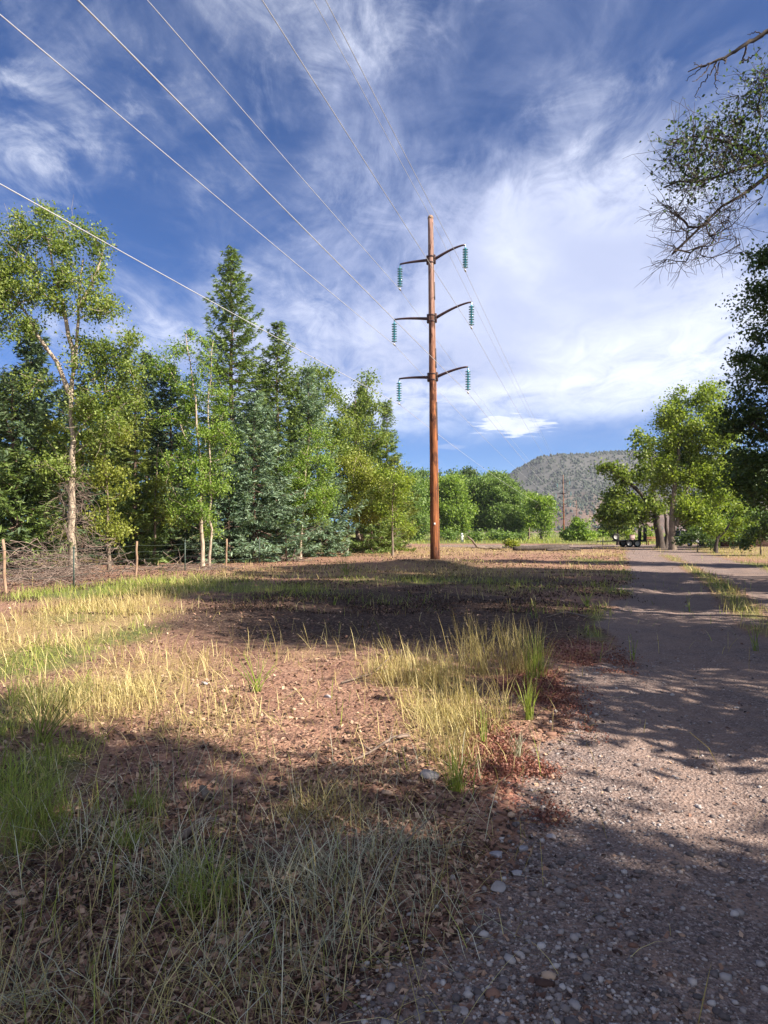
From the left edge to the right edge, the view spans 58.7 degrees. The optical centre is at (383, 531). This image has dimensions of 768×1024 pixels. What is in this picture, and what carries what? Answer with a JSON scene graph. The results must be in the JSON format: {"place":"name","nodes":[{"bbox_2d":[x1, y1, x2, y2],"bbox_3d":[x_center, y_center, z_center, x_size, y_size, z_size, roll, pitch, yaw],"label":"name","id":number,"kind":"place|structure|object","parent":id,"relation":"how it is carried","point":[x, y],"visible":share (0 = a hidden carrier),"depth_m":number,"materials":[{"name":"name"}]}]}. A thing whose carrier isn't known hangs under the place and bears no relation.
{"place":"outdoors","nodes":[
{"label":"outdoors","id":0,"kind":"place"},
{"bbox_2d":[0,542,766,1023],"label":"green grass","id":1,"kind":"structure","parent":0,"point":[16,764],"depth_m":4.17,"materials":[{"name":"plant"}]},
{"bbox_2d":[0,532,767,1023],"bbox_3d":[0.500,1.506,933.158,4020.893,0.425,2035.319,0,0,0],"label":"ground","id":2,"kind":"structure","parent":0,"point":[302,622],"depth_m":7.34,"materials":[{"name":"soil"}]},
{"bbox_2d":[0,320,43,438],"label":"cottonwood tree","id":3,"kind":"object","parent":2,"relation":"on","point":[12,337],"visible":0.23,"depth_m":30.18,"materials":[{"name":"green plant"}]},
{"bbox_2d":[0,441,73,574],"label":"spruce tree","id":4,"kind":"object","parent":2,"relation":"on","point":[18,513],"visible":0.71,"depth_m":25.82,"materials":[{"name":"green plant"}]},
{"bbox_2d":[0,319,79,556],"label":"spruce tree","id":5,"kind":"object","parent":2,"relation":"on","point":[39,352],"visible":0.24,"depth_m":40.78,"materials":[{"name":"green plant"}]},
{"bbox_2d":[0,364,88,570],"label":"spruce tree","id":6,"kind":"object","parent":2,"relation":"on","point":[5,426],"visible":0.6,"depth_m":26.35,"materials":[{"name":"green plant"}]},
{"bbox_2d":[4,680,91,745],"bbox_3d":[-2.507,1.364,5.094,0.502,0.466,0.642,0,0,0],"label":"grass tuft","id":7,"kind":"object","parent":2,"relation":"on","point":[45,730],"visible":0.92,"depth_m":5.10,"materials":[{"name":"green plant"}]},
{"bbox_2d":[0,537,97,580],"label":"brush pile","id":8,"kind":"object","parent":2,"relation":"on","point":[38,555],"visible":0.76,"depth_m":22.90,"materials":[{"name":"brown wood"}]},
{"bbox_2d":[0,737,103,851],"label":"grass clump","id":9,"kind":"object","parent":2,"relation":"on","point":[12,806],"visible":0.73,"depth_m":3.73,"materials":[{"name":"plant"}]},
{"bbox_2d":[0,560,113,586],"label":"brush pile","id":10,"kind":"object","parent":2,"relation":"on","point":[16,577],"visible":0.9,"depth_m":20.52,"materials":[{"name":"brown wood"}]},
{"bbox_2d":[21,414,93,565],"bbox_3d":[-13.798,-1.563,28.477,3.509,6.641,1.979,0,0,18],"label":"willow tree","id":11,"kind":"object","parent":2,"relation":"on","point":[53,425],"visible":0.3,"depth_m":28.29,"materials":[{"name":"green plant"}]},
{"bbox_2d":[44,388,89,551],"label":"spruce tree","id":12,"kind":"object","parent":2,"relation":"on","point":[58,413],"visible":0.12,"depth_m":46.63,"materials":[{"name":"green plant"}]},
{"bbox_2d":[41,563,106,581],"bbox_3d":[-10.111,1.297,22.005,2.216,0.625,1.662,0,0,0],"label":"brush pile","id":13,"kind":"object","parent":2,"relation":"on","point":[76,575],"visible":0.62,"depth_m":22.02,"materials":[{"name":"brown wood"}]},
{"bbox_2d":[0,195,154,572],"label":"cottonwood tree","id":14,"kind":"object","parent":2,"relation":"on","point":[10,287],"visible":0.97,"depth_m":25.83,"materials":[{"name":"green plant"}]},
{"bbox_2d":[0,862,157,1023],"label":"grass clump","id":15,"kind":"object","parent":2,"relation":"on","point":[17,988],"visible":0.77,"depth_m":2.34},
{"bbox_2d":[51,383,118,559],"bbox_3d":[-16.777,-3.262,38.249,3.955,9.992,4.203,0,0,-24],"label":"spruce tree","id":16,"kind":"object","parent":2,"relation":"on","point":[89,501],"visible":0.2,"depth_m":37.76,"materials":[{"name":"green plant"}]},
{"bbox_2d":[69,533,134,576],"bbox_3d":[-10.131,0.828,24.517,2.499,1.527,2.059,0,0,0],"label":"brush pile","id":17,"kind":"object","parent":2,"relation":"on","point":[110,562],"visible":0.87,"depth_m":24.47,"materials":[{"name":"brown wood"}]},
{"bbox_2d":[62,403,147,569],"bbox_3d":[-11.585,-1.876,27.945,3.476,7.254,2.561,0,0,0],"label":"willow tree","id":18,"kind":"object","parent":2,"relation":"on","point":[114,474],"visible":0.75,"depth_m":27.87,"materials":[{"name":"green plant"}]},
{"bbox_2d":[75,415,139,554],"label":"spruce tree","id":19,"kind":"object","parent":2,"relation":"on","point":[113,486],"visible":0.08,"depth_m":45.59,"materials":[{"name":"green plant"}]},
{"bbox_2d":[94,809,165,859],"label":"grass clump","id":20,"kind":"object","parent":2,"relation":"on","point":[136,836],"visible":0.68,"depth_m":3.42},
{"bbox_2d":[94,383,183,556],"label":"spruce tree","id":21,"kind":"object","parent":2,"relation":"on","point":[126,453],"visible":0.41,"depth_m":40.68,"materials":[{"name":"green plant"}]},
{"bbox_2d":[102,471,177,565],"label":"spruce tree","id":22,"kind":"object","parent":2,"relation":"on","point":[145,538],"visible":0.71,"depth_m":32.70,"materials":[{"name":"green plant"}]},
{"bbox_2d":[115,781,168,815],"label":"grass clump","id":23,"kind":"object","parent":2,"relation":"on","point":[138,802],"visible":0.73,"depth_m":3.93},
{"bbox_2d":[114,351,182,547],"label":"spruce tree","id":24,"kind":"object","parent":2,"relation":"on","point":[148,388],"visible":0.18,"depth_m":49.49,"materials":[{"name":"green plant"}]},
{"bbox_2d":[118,444,182,564],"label":"willow tree","id":25,"kind":"object","parent":2,"relation":"on","point":[155,487],"visible":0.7,"depth_m":32.91,"materials":[{"name":"green plant"}]},
{"bbox_2d":[142,363,195,554],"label":"spruce tree","id":26,"kind":"object","parent":2,"relation":"on","point":[163,392],"visible":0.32,"depth_m":43.69,"materials":[{"name":"green plant"}]},
{"bbox_2d":[134,482,204,562],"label":"spruce tree","id":27,"kind":"object","parent":2,"relation":"on","point":[180,546],"visible":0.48,"depth_m":34.88,"materials":[{"name":"green plant"}]},
{"bbox_2d":[114,550,242,570],"bbox_3d":[-8.371,1.152,28.106,5.221,0.871,2.730,0,0,0],"label":"brush pile","id":28,"kind":"object","parent":2,"relation":"on","point":[178,567],"visible":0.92,"depth_m":27.87,"materials":[{"name":"brown wood"}]},
{"bbox_2d":[166,398,200,543],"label":"spruce tree","id":29,"kind":"object","parent":2,"relation":"on","point":[186,427],"visible":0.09,"depth_m":51.78,"materials":[{"name":"green plant"}]},
{"bbox_2d":[105,805,264,922],"bbox_3d":[-0.968,1.429,3.020,0.806,0.334,0.626,0,0,0],"label":"grass clump","id":30,"kind":"object","parent":2,"relation":"on","point":[175,861],"visible":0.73,"depth_m":3.06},
{"bbox_2d":[140,328,246,565],"bbox_3d":[-8.591,-3.778,30.899,4.900,11.051,3.540,0,0,0],"label":"aspen tree","id":31,"kind":"object","parent":2,"relation":"on","point":[208,435],"visible":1,"depth_m":30.93,"materials":[{"name":"green plant"}]},
{"bbox_2d":[95,814,300,946],"bbox_3d":[-0.753,1.420,2.886,0.847,0.378,0.805,0,0,42],"label":"grass clump","id":32,"kind":"object","parent":2,"relation":"on","point":[201,899],"visible":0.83,"depth_m":2.91,"materials":[{"name":"plant"}]},
{"bbox_2d":[181,817,218,840],"bbox_3d":[-0.966,1.540,3.578,0.047,0.065,0.263,0,0,27],"label":"bark strip","id":33,"kind":"object","parent":2,"relation":"on","point":[186,833],"visible":0.85,"depth_m":3.53,"materials":[{"name":"grey wood"}]},
{"bbox_2d":[1,535,408,592],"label":"wire fence","id":34,"kind":"object","parent":2,"relation":"on","point":[4,564],"visible":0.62,"depth_m":23.84,"materials":[{"name":"brown wood"}]},
{"bbox_2d":[182,465,269,563],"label":"spruce tree","id":35,"kind":"object","parent":2,"relation":"on","point":[229,507],"visible":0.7,"depth_m":34.16,"materials":[{"name":"green plant"}]},
{"bbox_2d":[198,423,262,558],"bbox_3d":[-8.208,-2.167,37.048,3.318,7.831,3.743,0,0,-29],"label":"spruce tree","id":36,"kind":"object","parent":2,"relation":"on","point":[218,443],"visible":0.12,"depth_m":36.78,"materials":[{"name":"green plant"}]},
{"bbox_2d":[180,244,291,556],"bbox_3d":[-8.963,-7.415,40.831,6.386,18.533,6.932,0,0,-32],"label":"spruce tree","id":37,"kind":"object","parent":2,"relation":"on","point":[232,279],"visible":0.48,"depth_m":39.67,"materials":[{"name":"green plant"}]},
{"bbox_2d":[234,653,277,692],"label":"grass tuft","id":38,"kind":"object","parent":2,"relation":"on","point":[256,687],"visible":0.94,"depth_m":6.83,"materials":[{"name":"yellow plant"}]},
{"bbox_2d":[200,390,328,561],"bbox_3d":[-6.637,-2.702,35.478,5.719,9.351,6.719,0,0,38],"label":"spruce tree","id":39,"kind":"object","parent":2,"relation":"on","point":[268,460],"visible":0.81,"depth_m":35.12,"materials":[{"name":"green plant"}]},
{"bbox_2d":[239,363,292,547],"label":"spruce tree","id":40,"kind":"object","parent":2,"relation":"on","point":[258,387],"visible":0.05,"depth_m":54.84,"materials":[{"name":"green plant"}]},
{"bbox_2d":[239,472,313,560],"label":"spruce tree","id":41,"kind":"object","parent":2,"relation":"on","point":[290,531],"visible":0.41,"depth_m":37.14,"materials":[{"name":"green plant"}]},
{"bbox_2d":[0,728,559,1023],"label":"thin grass","id":42,"kind":"structure","parent":2,"relation":"on","point":[154,817],"depth_m":3.03,"materials":[{"name":"plant"}]},
{"bbox_2d":[252,320,320,556],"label":"spruce tree","id":43,"kind":"object","parent":2,"relation":"on","point":[278,349],"visible":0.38,"depth_m":41.80,"materials":[{"name":"green plant"}]},
{"bbox_2d":[256,365,349,556],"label":"spruce tree","id":44,"kind":"object","parent":2,"relation":"on","point":[308,402],"visible":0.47,"depth_m":42.63,"materials":[{"name":"green plant"}]},
{"bbox_2d":[272,420,343,558],"bbox_3d":[-4.314,-2.215,38.223,4.194,7.964,3.721,0,0,0],"label":"aspen tree","id":45,"kind":"object","parent":2,"relation":"on","point":[322,499],"visible":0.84,"depth_m":37.87,"materials":[{"name":"green plant"}]},
{"bbox_2d":[164,838,458,1023],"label":"grass clump","id":46,"kind":"object","parent":2,"relation":"on","point":[301,951],"visible":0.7,"depth_m":2.48,"materials":[{"name":"plant"}]},
{"bbox_2d":[0,561,624,1023],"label":"dry thatch","id":47,"kind":"object","parent":2,"relation":"on","point":[220,823],"visible":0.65,"depth_m":3.54,"materials":[{"name":"beige plant"}]},
{"bbox_2d":[244,772,391,838],"bbox_3d":[-0.366,1.456,3.789,0.838,0.299,0.749,0,0,0],"label":"grass clump","id":48,"kind":"object","parent":2,"relation":"on","point":[318,809],"visible":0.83,"depth_m":3.78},
{"bbox_2d":[279,351,360,552],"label":"cottonwood tree","id":49,"kind":"object","parent":2,"relation":"on","point":[342,428],"visible":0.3,"depth_m":49.62,"materials":[{"name":"green plant"}]},
{"bbox_2d":[217,803,432,932],"bbox_3d":[-0.280,1.417,3.091,1.105,0.372,0.939,0,0,0],"label":"grass clump","id":50,"kind":"object","parent":2,"relation":"on","point":[318,867],"visible":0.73,"depth_m":3.10,"materials":[{"name":"plant"}]},
{"bbox_2d":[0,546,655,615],"bbox_3d":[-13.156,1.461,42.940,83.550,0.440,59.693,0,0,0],"label":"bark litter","id":51,"kind":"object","parent":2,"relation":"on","point":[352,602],"visible":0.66,"depth_m":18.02,"materials":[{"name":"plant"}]},
{"bbox_2d":[295,467,367,556],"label":"spruce tree","id":52,"kind":"object","parent":2,"relation":"on","point":[338,523],"visible":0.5,"depth_m":42.73,"materials":[{"name":"green plant"}]},
{"bbox_2d":[344,388,383,544],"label":"spruce tree","id":53,"kind":"object","parent":2,"relation":"on","point":[368,425],"visible":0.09,"depth_m":65.75,"materials":[{"name":"green plant"}]},
{"bbox_2d":[328,367,402,551],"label":"cottonwood tree","id":54,"kind":"object","parent":2,"relation":"on","point":[377,443],"visible":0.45,"depth_m":51.81,"materials":[{"name":"green plant"}]},
{"bbox_2d":[334,447,400,552],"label":"willow tree","id":55,"kind":"object","parent":2,"relation":"on","point":[365,480],"visible":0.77,"depth_m":45.55,"materials":[{"name":"green plant"}]},
{"bbox_2d":[340,484,407,553],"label":"spruce tree","id":56,"kind":"object","parent":2,"relation":"on","point":[359,546],"visible":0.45,"depth_m":49.45,"materials":[{"name":"green plant"}]},
{"bbox_2d":[0,542,767,616],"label":"meadow grass","id":57,"kind":"structure","parent":2,"relation":"on","point":[143,587],"depth_m":18.81,"materials":[{"name":"plant"}]},
{"bbox_2d":[352,649,423,685],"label":"grass clump","id":58,"kind":"object","parent":2,"relation":"on","point":[391,673],"visible":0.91,"depth_m":7.17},
{"bbox_2d":[359,398,421,546],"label":"spruce tree","id":59,"kind":"object","parent":2,"relation":"on","point":[385,424],"visible":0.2,"depth_m":59.72,"materials":[{"name":"green plant"}]},
{"bbox_2d":[368,460,420,555],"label":"willow tree","id":60,"kind":"object","parent":2,"relation":"on","point":[400,494],"visible":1,"depth_m":44.04,"materials":[{"name":"green plant"}]},
{"bbox_2d":[378,456,423,551],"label":"spruce tree","id":61,"kind":"object","parent":2,"relation":"on","point":[394,459],"visible":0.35,"depth_m":51.79,"materials":[{"name":"green plant"}]},
{"bbox_2d":[319,788,483,885],"bbox_3d":[0.069,1.442,3.369,0.754,0.312,0.871,0,0,-36],"label":"grass clump","id":62,"kind":"object","parent":2,"relation":"on","point":[410,840],"visible":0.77,"depth_m":3.38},
{"bbox_2d":[393,470,439,540],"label":"cottonwood tree","id":63,"kind":"object","parent":2,"relation":"on","point":[422,517],"visible":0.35,"depth_m":110.21,"materials":[{"name":"green plant"}]},
{"bbox_2d":[392,215,473,558],"bbox_3d":[2.269,-6.563,32.031,3.958,16.453,0.477,0,0,15],"label":"power pole","id":64,"kind":"object","parent":2,"relation":"on","point":[433,375],"visible":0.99,"depth_m":31.86,"materials":[{"name":"brown wood"}]},
{"bbox_2d":[0,183,557,508],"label":"power line","id":65,"kind":"object","parent":64,"relation":"hanging from","point":[198,294],"visible":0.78,"depth_m":15.05,"materials":[{"name":"metal"}]},
{"bbox_2d":[0,14,560,503],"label":"power line","id":66,"kind":"object","parent":64,"relation":"hanging from","point":[196,180],"visible":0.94,"depth_m":15.46,"materials":[{"name":"metal"}]},
{"bbox_2d":[77,0,562,501],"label":"power line","id":67,"kind":"object","parent":64,"relation":"hanging from","point":[143,66],"visible":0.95,"depth_m":11.00,"materials":[{"name":"metal"}]},
{"bbox_2d":[147,0,557,487],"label":"power line","id":68,"kind":"object","parent":64,"relation":"hanging from","point":[299,175],"visible":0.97,"depth_m":20.02,"materials":[{"name":"metal"}]},
{"bbox_2d":[262,0,571,496],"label":"power line","id":69,"kind":"object","parent":64,"relation":"hanging from","point":[374,176],"visible":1,"depth_m":16.35,"materials":[{"name":"metal"}]},
{"bbox_2d":[325,0,577,502],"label":"power line","id":70,"kind":"object","parent":64,"relation":"hanging from","point":[413,170],"visible":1,"depth_m":21.20,"materials":[{"name":"metal"}]},
{"bbox_2d":[398,641,474,687],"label":"grass clump","id":71,"kind":"object","parent":2,"relation":"on","point":[442,669],"visible":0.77,"depth_m":7.18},
{"bbox_2d":[407,706,487,764],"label":"grass clump","id":72,"kind":"object","parent":2,"relation":"on","point":[453,745],"visible":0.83,"depth_m":4.82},
{"bbox_2d":[419,466,481,539],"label":"cottonwood tree","id":73,"kind":"object","parent":2,"relation":"on","point":[457,510],"visible":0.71,"depth_m":116.52,"materials":[{"name":"green plant"}]},
{"bbox_2d":[419,734,482,792],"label":"grass clump","id":74,"kind":"object","parent":2,"relation":"on","point":[454,777],"visible":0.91,"depth_m":4.19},
{"bbox_2d":[439,527,488,541],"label":"shrub","id":75,"kind":"object","parent":2,"relation":"on","point":[449,535],"visible":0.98,"depth_m":99.97,"materials":[{"name":"green plant"}]},
{"bbox_2d":[418,670,514,721],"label":"grass clump","id":76,"kind":"object","parent":2,"relation":"on","point":[463,705],"visible":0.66,"depth_m":5.86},
{"bbox_2d":[461,467,499,532],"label":"cottonwood tree","id":77,"kind":"object","parent":2,"relation":"on","point":[476,484],"visible":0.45,"depth_m":123.62,"materials":[{"name":"green plant"}]},
{"bbox_2d":[438,610,523,676],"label":"grass clump","id":78,"kind":"object","parent":2,"relation":"on","point":[478,651],"visible":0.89,"depth_m":7.70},
{"bbox_2d":[477,473,531,535],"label":"cottonwood tree","id":79,"kind":"object","parent":2,"relation":"on","point":[504,507],"visible":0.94,"depth_m":120.93,"materials":[{"name":"green plant"}]},
{"bbox_2d":[484,527,528,540],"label":"shrub","id":80,"kind":"object","parent":2,"relation":"on","point":[497,535],"visible":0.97,"depth_m":103.41,"materials":[{"name":"green plant"}]},
{"bbox_2d":[514,676,543,719],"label":"grass clump","id":81,"kind":"object","parent":2,"relation":"on","point":[528,709],"visible":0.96,"depth_m":5.63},
{"bbox_2d":[486,612,578,673],"bbox_3d":[1.634,1.258,7.747,1.093,0.730,0.963,0,0,-13],"label":"grass clump","id":82,"kind":"object","parent":2,"relation":"on","point":[518,657],"visible":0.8,"depth_m":7.71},
{"bbox_2d":[516,493,561,539],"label":"cottonwood tree","id":83,"kind":"object","parent":2,"relation":"on","point":[539,516],"visible":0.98,"depth_m":117.06,"materials":[{"name":"green plant"}]},
{"bbox_2d":[513,545,568,550],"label":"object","id":84,"kind":"object","parent":2,"relation":"on","point":[530,548],"visible":0.81,"depth_m":56.09,"materials":[{"name":"grey stone"}]},
{"bbox_2d":[518,626,565,680],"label":"grass clump","id":85,"kind":"object","parent":2,"relation":"on","point":[539,668],"visible":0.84,"depth_m":7.19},
{"bbox_2d":[558,516,598,541],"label":"shrub","id":86,"kind":"object","parent":2,"relation":"on","point":[580,532],"visible":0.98,"depth_m":104.38,"materials":[{"name":"green plant"}]},
{"bbox_2d":[588,490,639,544],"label":"cottonwood tree","id":87,"kind":"object","parent":2,"relation":"on","point":[622,528],"visible":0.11,"depth_m":77.94,"materials":[{"name":"green plant"}]},
{"bbox_2d":[588,425,670,547],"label":"cottonwood tree","id":88,"kind":"object","parent":2,"relation":"on","point":[637,509],"visible":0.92,"depth_m":63.73,"materials":[{"name":"green plant"}]},
{"bbox_2d":[607,526,654,540],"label":"shrub","id":89,"kind":"object","parent":2,"relation":"on","point":[631,532],"visible":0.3,"depth_m":97.80,"materials":[{"name":"green plant"}]},
{"bbox_2d":[636,374,745,549],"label":"cottonwood tree","id":90,"kind":"object","parent":2,"relation":"on","point":[690,465],"visible":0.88,"depth_m":57.62,"materials":[{"name":"green plant"}]},
{"bbox_2d":[623,29,767,286],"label":"cottonwood tree","id":91,"kind":"object","parent":2,"relation":"on","point":[744,150],"visible":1,"depth_m":11.45,"materials":[{"name":"green plant"}]},
{"bbox_2d":[671,525,721,551],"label":"shrub","id":92,"kind":"object","parent":2,"relation":"on","point":[692,535],"visible":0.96,"depth_m":52.00,"materials":[{"name":"green plant"}]},
{"bbox_2d":[675,443,767,547],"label":"cottonwood tree","id":93,"kind":"object","parent":2,"relation":"on","point":[723,511],"visible":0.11,"depth_m":64.94,"materials":[{"name":"green plant"}]},
{"bbox_2d":[706,500,760,552],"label":"cottonwood tree","id":94,"kind":"object","parent":2,"relation":"on","point":[738,521],"visible":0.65,"depth_m":49.89,"materials":[{"name":"green plant"}]},
{"bbox_2d":[703,231,767,527],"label":"cottonwood tree","id":95,"kind":"object","parent":2,"relation":"on","point":[752,416],"visible":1,"depth_m":23.94,"materials":[{"name":"green plant"}]},
{"bbox_2d":[713,506,761,548],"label":"shrub","id":96,"kind":"object","parent":2,"relation":"on","point":[748,513],"visible":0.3,"depth_m":59.63,"materials":[{"name":"green plant"}]},
{"bbox_2d":[730,509,767,554],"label":"shrub","id":97,"kind":"object","parent":2,"relation":"on","point":[752,532],"visible":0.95,"depth_m":43.77,"materials":[{"name":"green plant"}]},
{"bbox_2d":[0,542,767,1023],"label":"dry grass","id":98,"kind":"structure","parent":0,"point":[76,690],"depth_m":5.11,"materials":[{"name":"plant"}]},
{"bbox_2d":[0,0,767,531],"label":"sky","id":99,"kind":"structure","parent":0,"point":[517,121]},
{"bbox_2d":[287,534,696,544],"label":"grass","id":100,"kind":"structure","parent":0,"point":[526,541],"depth_m":99.66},
{"bbox_2d":[334,548,767,1023],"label":"gravel road","id":101,"kind":"structure","parent":0,"point":[671,633],"depth_m":4.09,"materials":[{"name":"gravel"}]},
{"bbox_2d":[0,633,685,1023],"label":"soil clods","id":102,"kind":"object","parent":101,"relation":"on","point":[544,981],"visible":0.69,"depth_m":3.61,"materials":[{"name":"soil"}]},
{"bbox_2d":[308,652,767,1023],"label":"pebbles","id":103,"kind":"object","parent":101,"relation":"on","point":[560,1007],"visible":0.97,"depth_m":2.63,"materials":[{"name":"gravel"}]},
{"bbox_2d":[445,636,649,833],"bbox_3d":[1.666,1.597,7.090,1.835,0.174,7.022,0,0,26],"label":"red groundcover","id":104,"kind":"object","parent":101,"relation":"on","point":[504,769],"visible":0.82,"depth_m":5.18,"materials":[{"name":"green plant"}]},
{"bbox_2d":[440,544,719,547],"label":"gravel track","id":105,"kind":"structure","parent":0,"point":[615,545],"depth_m":75.78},
{"bbox_2d":[597,527,646,546],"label":"utility trailer","id":106,"kind":"object","parent":105,"relation":"on","point":[625,542],"visible":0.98,"depth_m":68.25,"materials":[{"name":"black paint"}]},
{"bbox_2d":[468,451,767,532],"bbox_3d":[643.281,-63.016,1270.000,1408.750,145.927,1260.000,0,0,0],"label":"hill","id":107,"kind":"structure","parent":0,"point":[523,476],"depth_m":1021.96,"materials":[{"name":"stone"}]},
{"bbox_2d":[508,449,763,530],"bbox_3d":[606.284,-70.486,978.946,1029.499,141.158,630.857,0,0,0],"label":"hillside scrub","id":108,"kind":"object","parent":107,"relation":"on","point":[582,503],"visible":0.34,"depth_m":1020.52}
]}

